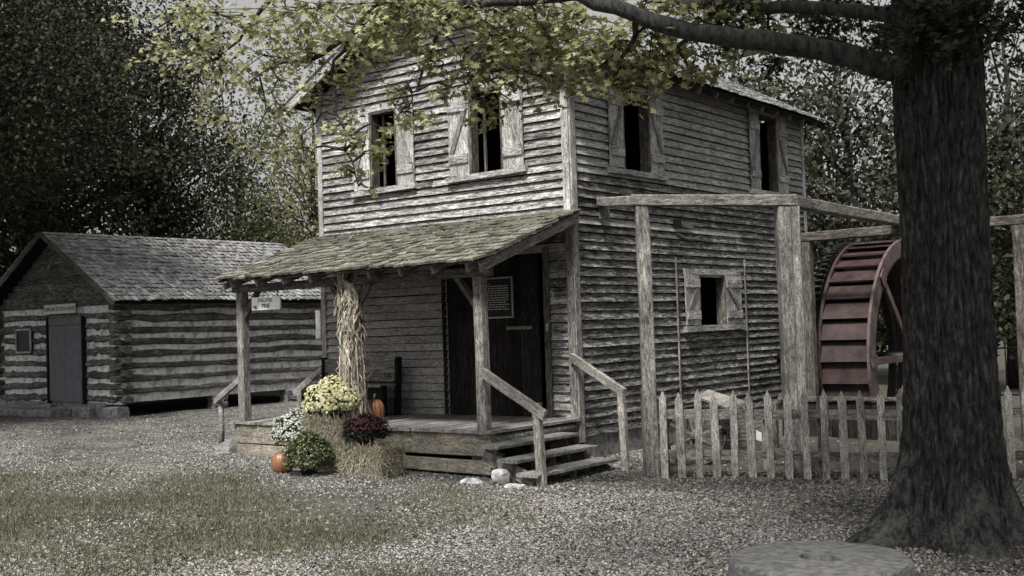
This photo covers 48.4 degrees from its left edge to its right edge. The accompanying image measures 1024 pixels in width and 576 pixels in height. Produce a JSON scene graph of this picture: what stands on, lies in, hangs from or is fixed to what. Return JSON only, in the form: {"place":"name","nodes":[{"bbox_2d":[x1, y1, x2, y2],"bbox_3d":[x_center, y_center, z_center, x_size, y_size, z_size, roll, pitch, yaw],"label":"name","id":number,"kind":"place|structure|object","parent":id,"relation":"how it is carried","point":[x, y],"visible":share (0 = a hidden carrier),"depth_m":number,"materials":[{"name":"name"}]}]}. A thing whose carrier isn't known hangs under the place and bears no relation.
{"place":"outdoors","nodes":[
{"label":"outdoors","id":0,"kind":"place"},
{"bbox_2d":[0,336,1023,575],"bbox_3d":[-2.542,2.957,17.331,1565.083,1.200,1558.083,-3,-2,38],"label":"ground","id":1,"kind":"structure","parent":0,"point":[189,405],"depth_m":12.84,"materials":[{"name":"grey gravel"}]},
{"bbox_2d":[0,406,69,418],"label":"stone sill","id":2,"kind":"structure","parent":1,"relation":"on","point":[33,412],"depth_m":25.72,"materials":[{"name":"grey stone"}]},
{"bbox_2d":[0,0,230,228],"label":"broadleaf tree","id":3,"kind":"object","parent":1,"relation":"on","point":[12,86],"visible":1,"depth_m":23.92,"materials":[{"name":"green plant"}]},
{"bbox_2d":[0,0,297,278],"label":"broadleaf tree","id":4,"kind":"object","parent":1,"relation":"on","point":[21,235],"visible":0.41,"depth_m":30.77,"materials":[{"name":"green plant"}]},
{"bbox_2d":[0,231,322,417],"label":"log cabin","id":5,"kind":"object","parent":1,"relation":"on","point":[152,318],"visible":0.84,"depth_m":26.54,"materials":[{"name":"wood"}]},
{"bbox_2d":[15,328,33,352],"bbox_3d":[-11.623,1.264,27.183,0.674,0.586,0.107,-3,-2,38],"label":"window","id":6,"kind":"structure","parent":5,"relation":"in","point":[23,337],"depth_m":27.15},
{"bbox_2d":[44,303,75,314],"bbox_3d":[-10.382,0.482,26.138,1.283,0.215,0.035,-3,-2,38],"label":"school sign","id":7,"kind":"object","parent":5,"relation":"attached to","point":[60,308],"visible":1,"depth_m":26.09,"materials":[{"name":"grey wood"}]},
{"bbox_2d":[48,317,81,400],"bbox_3d":[-10.202,1.630,26.063,1.350,1.906,0.051,-3,-2,38],"label":"door","id":8,"kind":"structure","parent":5,"relation":"in","point":[65,367],"depth_m":26.04,"materials":[{"name":"grey wood"}]},
{"bbox_2d":[55,37,313,243],"bbox_3d":[-10.894,-2.337,35.352,11.044,11.409,10.286,-3,-2,38],"label":"broadleaf tree","id":9,"kind":"object","parent":1,"relation":"on","point":[160,232],"visible":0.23,"depth_m":34.84,"materials":[{"name":"green plant"}]},
{"bbox_2d":[212,450,231,454],"bbox_3d":[-4.253,2.436,16.703,0.288,0.107,0.201,-1,-2,-27],"label":"rock","id":10,"kind":"object","parent":1,"relation":"on","point":[224,452],"visible":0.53,"depth_m":16.64,"materials":[{"name":"grey stone"}]},
{"bbox_2d":[129,88,316,246],"bbox_3d":[-9.490,-1.791,40.126,9.720,10.417,9.207,-3,-2,38],"label":"broadleaf tree","id":11,"kind":"object","parent":1,"relation":"on","point":[262,163],"visible":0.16,"depth_m":39.69,"materials":[{"name":"green plant"}]},
{"bbox_2d":[213,377,237,443],"bbox_3d":[-4.254,1.923,17.285,0.116,1.277,1.223,-1,-2,-35],"label":"stair railing","id":12,"kind":"object","parent":1,"relation":"on","point":[223,394],"visible":0.78,"depth_m":17.62,"materials":[{"name":"grey wood"}]},
{"bbox_2d":[217,436,236,452],"bbox_3d":[-4.147,2.362,17.041,0.498,0.290,0.324,-1,-2,-23],"label":"rock","id":13,"kind":"object","parent":1,"relation":"on","point":[230,444],"visible":0.42,"depth_m":16.89,"materials":[{"name":"grey stone"}]},
{"bbox_2d":[189,192,304,247],"bbox_3d":[-9.123,0.222,38.866,8.224,7.163,7.328,-2,-2,-6],"label":"broadleaf tree","id":14,"kind":"object","parent":1,"relation":"on","point":[241,229],"visible":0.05,"depth_m":38.57,"materials":[{"name":"green plant"}]},
{"bbox_2d":[181,42,318,388],"bbox_3d":[-6.241,-2.093,35.131,6.544,10.515,7.134,-2,-2,17],"label":"broadleaf tree","id":15,"kind":"object","parent":1,"relation":"on","point":[312,198],"visible":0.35,"depth_m":34.58,"materials":[{"name":"green plant"}]},
{"bbox_2d":[215,211,312,247],"bbox_3d":[-6.950,0.279,37.143,6.269,6.504,6.822,-2,-2,-3],"label":"broadleaf tree","id":16,"kind":"object","parent":1,"relation":"on","point":[272,234],"visible":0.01,"depth_m":36.77,"materials":[{"name":"green plant"}]},
{"bbox_2d":[271,446,291,472],"bbox_3d":[-2.949,2.206,14.595,0.264,0.366,0.264,-3,-2,38],"label":"pumpkin","id":17,"kind":"object","parent":1,"relation":"on","point":[277,466],"visible":0.73,"depth_m":14.49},
{"bbox_2d":[0,450,576,575],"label":"grass","id":18,"kind":"structure","parent":1,"relation":"on","point":[196,537],"depth_m":10.89,"materials":[{"name":"green plant"}]},
{"bbox_2d":[282,429,333,475],"bbox_3d":[-2.591,2.087,14.461,0.643,0.593,0.613,-3,-2,38],"label":"potted mum","id":19,"kind":"object","parent":1,"relation":"on","point":[313,442],"visible":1,"depth_m":14.35,"materials":[{"name":"plant"}]},
{"bbox_2d":[289,435,357,471],"bbox_3d":[-2.409,2.213,15.022,1.065,0.622,0.731,-3,-2,38],"label":"straw bale","id":20,"kind":"object","parent":1,"relation":"on","point":[334,462],"visible":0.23,"depth_m":14.66},
{"bbox_2d":[295,410,368,453],"bbox_3d":[-2.363,1.893,15.039,1.063,0.604,0.696,-3,-2,38],"label":"straw bale","id":21,"kind":"object","parent":20,"relation":"on","point":[326,428],"visible":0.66,"depth_m":14.79},
{"bbox_2d":[301,375,360,419],"bbox_3d":[-2.395,1.450,15.159,0.777,0.598,0.745,-3,-2,38],"label":"potted mum","id":22,"kind":"object","parent":21,"relation":"on","point":[319,397],"visible":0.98,"depth_m":14.94,"materials":[{"name":"plant"}]},
{"bbox_2d":[333,438,409,479],"bbox_3d":[-1.754,2.183,14.383,0.996,0.619,0.661,-3,-2,38],"label":"straw bale","id":23,"kind":"object","parent":1,"relation":"on","point":[375,460],"visible":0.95,"depth_m":14.20},
{"bbox_2d":[341,412,389,446],"bbox_3d":[-1.863,1.787,14.437,0.592,0.442,0.564,-3,-2,38],"label":"potted mum","id":24,"kind":"object","parent":23,"relation":"on","point":[367,421],"visible":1,"depth_m":14.32,"materials":[{"name":"plant"}]},
{"bbox_2d":[459,478,482,483],"bbox_3d":[-0.480,2.309,13.438,0.253,0.137,0.177,-3,-2,37],"label":"rock","id":25,"kind":"object","parent":1,"relation":"on","point":[471,480],"visible":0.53,"depth_m":13.41,"materials":[{"name":"stone"}]},
{"bbox_2d":[491,469,511,484],"bbox_3d":[-0.125,2.227,13.353,0.241,0.225,0.232,-2,-2,14],"label":"rock","id":26,"kind":"object","parent":1,"relation":"on","point":[500,476],"visible":0.9,"depth_m":13.27,"materials":[{"name":"stone"}]},
{"bbox_2d":[0,259,1006,367],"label":"wood","id":27,"kind":"object","parent":1,"relation":"on","point":[1002,331],"visible":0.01,"depth_m":83.03,"materials":[{"name":"green plant"}]},
{"bbox_2d":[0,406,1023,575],"bbox_3d":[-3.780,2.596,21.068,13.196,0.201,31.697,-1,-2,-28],"label":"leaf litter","id":28,"kind":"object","parent":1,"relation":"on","point":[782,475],"visible":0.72,"depth_m":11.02,"materials":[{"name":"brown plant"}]},
{"bbox_2d":[504,483,525,487],"bbox_3d":[0.031,2.286,13.058,0.252,0.100,0.178,-2,-2,-6],"label":"rock","id":29,"kind":"object","parent":1,"relation":"on","point":[511,485],"visible":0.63,"depth_m":12.99,"materials":[{"name":"stone"}]},
{"bbox_2d":[209,0,833,476],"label":"mill house","id":30,"kind":"structure","parent":1,"relation":"on","point":[441,230],"depth_m":16.71,"materials":[{"name":"grey wood"}]},
{"bbox_2d":[252,290,280,310],"bbox_3d":[-3.521,0.177,16.326,0.610,0.271,0.038,-3,-2,38],"label":"hanging sign","id":31,"kind":"object","parent":30,"relation":"hanging from","point":[266,303],"visible":1,"depth_m":16.30,"materials":[{"name":"white paint"}]},
{"bbox_2d":[292,366,320,408],"bbox_3d":[-3.288,1.889,18.427,0.677,1.254,0.083,-3,-2,30],"label":"stair railing","id":32,"kind":"object","parent":30,"relation":"attached to","point":[301,387],"visible":0.61,"depth_m":18.48,"materials":[{"name":"grey wood"}]},
{"bbox_2d":[320,308,321,339],"bbox_3d":[-2.923,0.578,18.590,0.052,0.520,0.508,-3,-2,38],"label":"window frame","id":33,"kind":"structure","parent":30,"relation":"in","point":[320,308],"depth_m":18.39,"materials":[{"name":"grey wood"}]},
{"bbox_2d":[330,272,371,418],"bbox_3d":[-2.138,0.904,15.277,0.565,2.387,0.534,-1,-2,-15],"label":"corn bundle","id":34,"kind":"object","parent":30,"relation":"attached to","point":[352,356],"visible":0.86,"depth_m":15.16,"materials":[{"name":"beige plant"}]},
{"bbox_2d":[306,357,401,416],"bbox_3d":[-2.412,1.490,17.299,1.633,0.866,0.454,-3,-2,38],"label":"porch bench","id":35,"kind":"object","parent":30,"relation":"on","point":[388,366],"visible":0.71,"depth_m":17.02,"materials":[{"name":"brown wood"}]},
{"bbox_2d":[368,394,384,418],"bbox_3d":[-1.883,1.641,15.545,0.283,0.403,0.283,-3,-2,38],"label":"pumpkin","id":36,"kind":"object","parent":30,"relation":"on","point":[376,406],"visible":0.45,"depth_m":15.44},
{"bbox_2d":[351,99,417,197],"bbox_3d":[-1.957,-2.136,17.571,1.341,1.381,0.201,-3,-2,38],"label":"window frame","id":37,"kind":"structure","parent":30,"relation":"in","point":[373,112],"depth_m":17.67,"materials":[{"name":"grey wood"}]},
{"bbox_2d":[446,75,528,183],"bbox_3d":[-0.356,-2.255,16.336,1.451,1.392,0.202,-3,-2,38],"label":"window frame","id":38,"kind":"structure","parent":30,"relation":"in","point":[474,174],"depth_m":16.45,"materials":[{"name":"grey wood"}]},
{"bbox_2d":[446,255,543,416],"bbox_3d":[-0.283,0.700,16.241,1.668,2.250,0.106,-3,-2,38],"label":"door","id":39,"kind":"structure","parent":30,"relation":"in","point":[515,347],"depth_m":16.10,"materials":[{"name":"black wood"}]},
{"bbox_2d":[487,276,513,318],"bbox_3d":[-0.223,0.141,16.173,0.624,0.583,0.049,-3,-2,38],"label":"notice board","id":40,"kind":"object","parent":30,"relation":"attached to","point":[500,294],"visible":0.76,"depth_m":16.12,"materials":[{"name":"metal"}]},
{"bbox_2d":[605,79,668,180],"bbox_3d":[1.800,-2.299,16.828,0.201,1.351,1.641,-3,-2,38],"label":"window frame","id":41,"kind":"structure","parent":30,"relation":"in","point":[644,125],"depth_m":17.05,"materials":[{"name":"grey wood"}]},
{"bbox_2d":[682,268,746,331],"bbox_3d":[3.244,0.198,18.510,0.202,1.004,2.041,-3,-2,38],"label":"window frame","id":42,"kind":"structure","parent":30,"relation":"in","point":[719,274],"depth_m":18.75,"materials":[{"name":"grey wood"}]},
{"bbox_2d":[747,107,784,194],"bbox_3d":[4.545,-2.389,20.394,0.203,1.529,1.601,-3,-2,38],"label":"window frame","id":43,"kind":"structure","parent":30,"relation":"in","point":[770,119],"depth_m":20.61,"materials":[{"name":"grey wood"}]},
{"bbox_2d":[477,353,630,486],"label":"wooden steps","id":44,"kind":"structure","parent":1,"relation":"on","point":[538,473],"depth_m":13.70,"materials":[{"name":"grey wood"}]},
{"bbox_2d":[101,0,1023,559],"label":"shade tree","id":45,"kind":"object","parent":1,"relation":"on","point":[951,490],"visible":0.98,"depth_m":9.19,"materials":[{"name":"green plant"}]},
{"bbox_2d":[640,388,645,470],"bbox_3d":[1.693,1.774,14.048,0.188,1.070,0.078,-2,-2,6],"label":"gate post","id":46,"kind":"object","parent":1,"relation":"on","point":[644,464],"visible":0.15,"depth_m":14.02,"materials":[{"name":"grey wood"}]},
{"bbox_2d":[668,404,726,465],"bbox_3d":[2.336,1.885,14.525,0.819,0.804,0.207,-2,-2,-1],"label":"cart wheel","id":47,"kind":"object","parent":1,"relation":"on","point":[691,436],"visible":0.44,"depth_m":14.50,"materials":[{"name":"grey wood"}]},
{"bbox_2d":[684,390,778,449],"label":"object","id":48,"kind":"object","parent":1,"relation":"on","point":[723,400],"visible":0.45,"depth_m":15.72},
{"bbox_2d":[756,419,766,469],"bbox_3d":[3.348,1.892,13.924,0.702,0.659,0.134,-2,-2,10],"label":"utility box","id":49,"kind":"object","parent":1,"relation":"on","point":[760,436],"visible":0.43,"depth_m":13.97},
{"bbox_2d":[659,388,902,481],"bbox_3d":[3.171,1.705,13.001,2.993,1.143,0.189,-2,-2,18],"label":"picket fence","id":50,"kind":"object","parent":1,"relation":"on","point":[823,455],"visible":0.72,"depth_m":12.96,"materials":[{"name":"grey wood"}]},
{"bbox_2d":[681,44,885,275],"bbox_3d":[7.915,-2.697,36.249,9.018,11.493,7.848,-1,-2,-30],"label":"broadleaf tree","id":51,"kind":"object","parent":1,"relation":"on","point":[810,166],"visible":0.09,"depth_m":35.08,"materials":[{"name":"green plant"}]},
{"bbox_2d":[596,194,1023,477],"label":"flume frame","id":52,"kind":"object","parent":1,"relation":"on","point":[796,304],"visible":0.84,"depth_m":13.61,"materials":[{"name":"grey wood"}]},
{"bbox_2d":[728,541,916,575],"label":"millstone","id":53,"kind":"object","parent":1,"relation":"on","point":[813,558],"visible":1,"depth_m":7.61,"materials":[{"name":"stone"}]},
{"bbox_2d":[778,396,897,440],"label":"wheel pit wall","id":54,"kind":"structure","parent":1,"relation":"on","point":[871,427],"depth_m":16.79,"materials":[{"name":"grey stone"}]},
{"bbox_2d":[776,239,902,402],"bbox_3d":[6.005,1.171,19.291,3.200,3.940,3.940,-3,-2,38],"label":"water wheel","id":55,"kind":"object","parent":1,"relation":"on","point":[857,286],"visible":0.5,"depth_m":17.87,"materials":[{"name":"paint"}]},
{"bbox_2d":[697,0,1017,345],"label":"broadleaf tree","id":56,"kind":"object","parent":1,"relation":"on","point":[847,186],"visible":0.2,"depth_m":32.43,"materials":[{"name":"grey plant"}]},
{"bbox_2d":[810,160,1005,364],"bbox_3d":[14.293,-1.022,39.746,10.507,8.354,10.810,-3,-2,38],"label":"broadleaf tree","id":57,"kind":"object","parent":1,"relation":"on","point":[882,330],"visible":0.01,"depth_m":39.24,"materials":[{"name":"green plant"}]},
{"bbox_2d":[805,0,1023,388],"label":"broadleaf tree","id":58,"kind":"object","parent":1,"relation":"on","point":[1012,375],"visible":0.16,"depth_m":30.74,"materials":[{"name":"green plant"}]},
{"bbox_2d":[852,54,1023,358],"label":"broadleaf tree","id":59,"kind":"object","parent":1,"relation":"on","point":[1015,174],"visible":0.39,"depth_m":26.01,"materials":[{"name":"green plant"}]},
{"bbox_2d":[998,336,1019,395],"bbox_3d":[11.232,1.466,19.449,5.704,1.420,0.063,-3,-2,30],"label":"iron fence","id":60,"kind":"object","parent":1,"relation":"on","point":[1004,343],"visible":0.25,"depth_m":20.73,"materials":[{"name":"black metal"}]},
{"bbox_2d":[1004,385,1023,477],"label":"picket fence","id":61,"kind":"object","parent":1,"relation":"on","point":[1013,454],"visible":0.84,"depth_m":12.48,"materials":[{"name":"grey wood"}]},
{"bbox_2d":[0,0,1023,279],"label":"sky","id":62,"kind":"structure","parent":0,"point":[240,3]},
{"bbox_3d":[-2.909,2.326,15.295,0.240,0.210,0.240,-3,-2,38],"label":"plant stand","id":63,"kind":"object","parent":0,"visible":0},
{"bbox_2d":[269,408,316,444],"bbox_3d":[-2.902,1.912,15.291,0.679,0.616,0.646,-3,-2,38],"label":"potted mum","id":64,"kind":"object","parent":63,"relation":"on","point":[285,422],"visible":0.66,"depth_m":15.11,"materials":[{"name":"plant"}]}
]}

